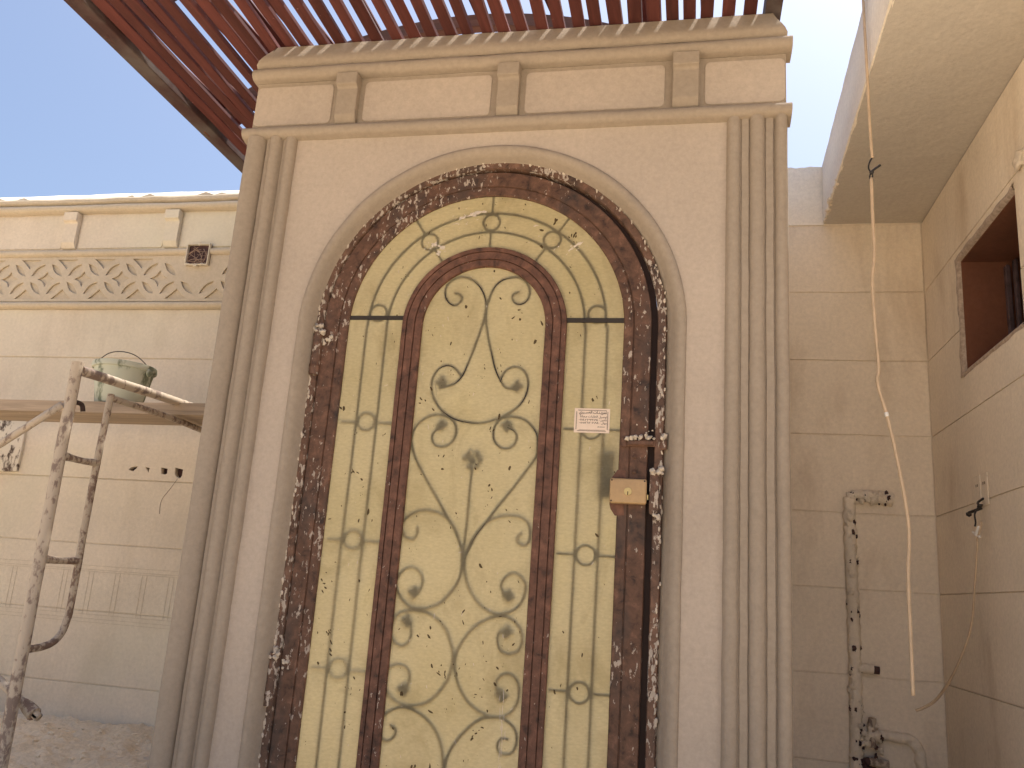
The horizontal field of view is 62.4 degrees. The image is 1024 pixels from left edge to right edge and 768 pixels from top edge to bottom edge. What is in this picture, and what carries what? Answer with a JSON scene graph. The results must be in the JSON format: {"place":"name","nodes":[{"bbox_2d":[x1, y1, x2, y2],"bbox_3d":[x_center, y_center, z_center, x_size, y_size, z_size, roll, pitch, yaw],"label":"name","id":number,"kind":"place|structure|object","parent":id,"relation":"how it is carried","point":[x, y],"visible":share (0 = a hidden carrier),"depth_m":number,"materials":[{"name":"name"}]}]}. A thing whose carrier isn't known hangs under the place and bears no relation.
{"place":"outdoors","nodes":[
{"label":"outdoors","id":0,"kind":"place"},
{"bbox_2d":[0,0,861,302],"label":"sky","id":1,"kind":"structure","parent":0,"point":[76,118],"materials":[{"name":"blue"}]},
{"label":"ground","id":2,"kind":"structure","parent":0,"visible":0},
{"bbox_2d":[0,711,153,767],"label":"dirt heap","id":3,"kind":"object","parent":2,"relation":"on","point":[68,744],"visible":0.57,"depth_m":3.98,"materials":[{"name":"grey soil"}]},
{"bbox_2d":[0,718,150,767],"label":"rubble","id":4,"kind":"object","parent":3,"relation":"on","point":[72,757],"visible":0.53,"depth_m":4.00,"materials":[{"name":"grey stone"}]},
{"bbox_2d":[0,361,201,767],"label":"scaffold","id":5,"kind":"object","parent":3,"relation":"on","point":[16,699],"visible":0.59,"depth_m":3.24,"materials":[{"name":"grey metal"}]},
{"bbox_2d":[0,399,204,425],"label":"scaffold plank","id":6,"kind":"object","parent":5,"relation":"on","point":[26,410],"visible":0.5,"depth_m":4.10,"materials":[{"name":"beige wood"}]},
{"bbox_2d":[91,351,156,401],"bbox_3d":[-1.938,-0.024,4.211,0.322,0.275,0.304,1,-14,12],"label":"bucket","id":7,"kind":"object","parent":6,"relation":"on","point":[144,374],"visible":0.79,"depth_m":4.10,"materials":[{"name":"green plastic"}]},
{"bbox_2d":[0,190,238,726],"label":"boundary wall","id":8,"kind":"structure","parent":2,"relation":"on","point":[86,280],"depth_m":4.85,"materials":[{"name":"beige paint"}]},
{"bbox_2d":[148,13,792,767],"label":"gate wall","id":9,"kind":"structure","parent":2,"relation":"on","point":[670,137],"depth_m":2.96,"materials":[{"name":"beige paint"}]},
{"bbox_2d":[64,0,782,172],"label":"pergola","id":10,"kind":"object","parent":9,"relation":"on","point":[209,96],"visible":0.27,"depth_m":3.38,"materials":[{"name":"brown wood"}]},
{"bbox_2d":[258,163,667,767],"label":"arched gate","id":11,"kind":"structure","parent":9,"relation":"attached to","point":[471,578],"depth_m":2.88,"materials":[{"name":"brown metal"}]},
{"bbox_2d":[788,167,948,767],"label":"courtyard wall","id":12,"kind":"structure","parent":2,"relation":"on","point":[840,443],"depth_m":3.97,"materials":[{"name":"paint"}]},
{"bbox_2d":[842,490,926,767],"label":"water pipe","id":13,"kind":"object","parent":12,"relation":"attached to","point":[862,736],"visible":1,"depth_m":3.74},
{"bbox_2d":[921,59,1023,767],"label":"house wall","id":14,"kind":"structure","parent":2,"relation":"on","point":[972,225],"depth_m":3.36,"materials":[{"name":"paint"}]},
{"bbox_2d":[822,0,1023,223],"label":"canopy slab","id":15,"kind":"structure","parent":14,"relation":"attached to","point":[941,73],"depth_m":3.25,"materials":[{"name":"paint"}]},
{"bbox_2d":[862,0,914,695],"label":"hanging cable","id":16,"kind":"object","parent":15,"relation":"hanging from","point":[908,588],"visible":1,"depth_m":2.77,"materials":[{"name":"white plastic"}]},
{"bbox_2d":[915,521,981,711],"bbox_3d":[1.706,0.912,3.267,0.070,0.734,0.438,6,-14,-8],"label":"loose cable","id":17,"kind":"object","parent":14,"relation":"attached to","point":[977,534],"visible":1,"depth_m":3.21,"materials":[{"name":"white plastic"}]},
{"bbox_2d":[966,472,989,526],"bbox_3d":[1.786,0.451,3.257,0.052,0.207,0.156,1,-14,12],"label":"wall socket","id":18,"kind":"object","parent":14,"relation":"attached to","point":[981,490],"depth_m":3.24,"materials":[{"name":"paint"}]},
{"bbox_2d":[961,195,1023,368],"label":"window","id":19,"kind":"structure","parent":14,"relation":"in","point":[991,270],"depth_m":3.52,"materials":[{"name":"brown wood"}]}
]}

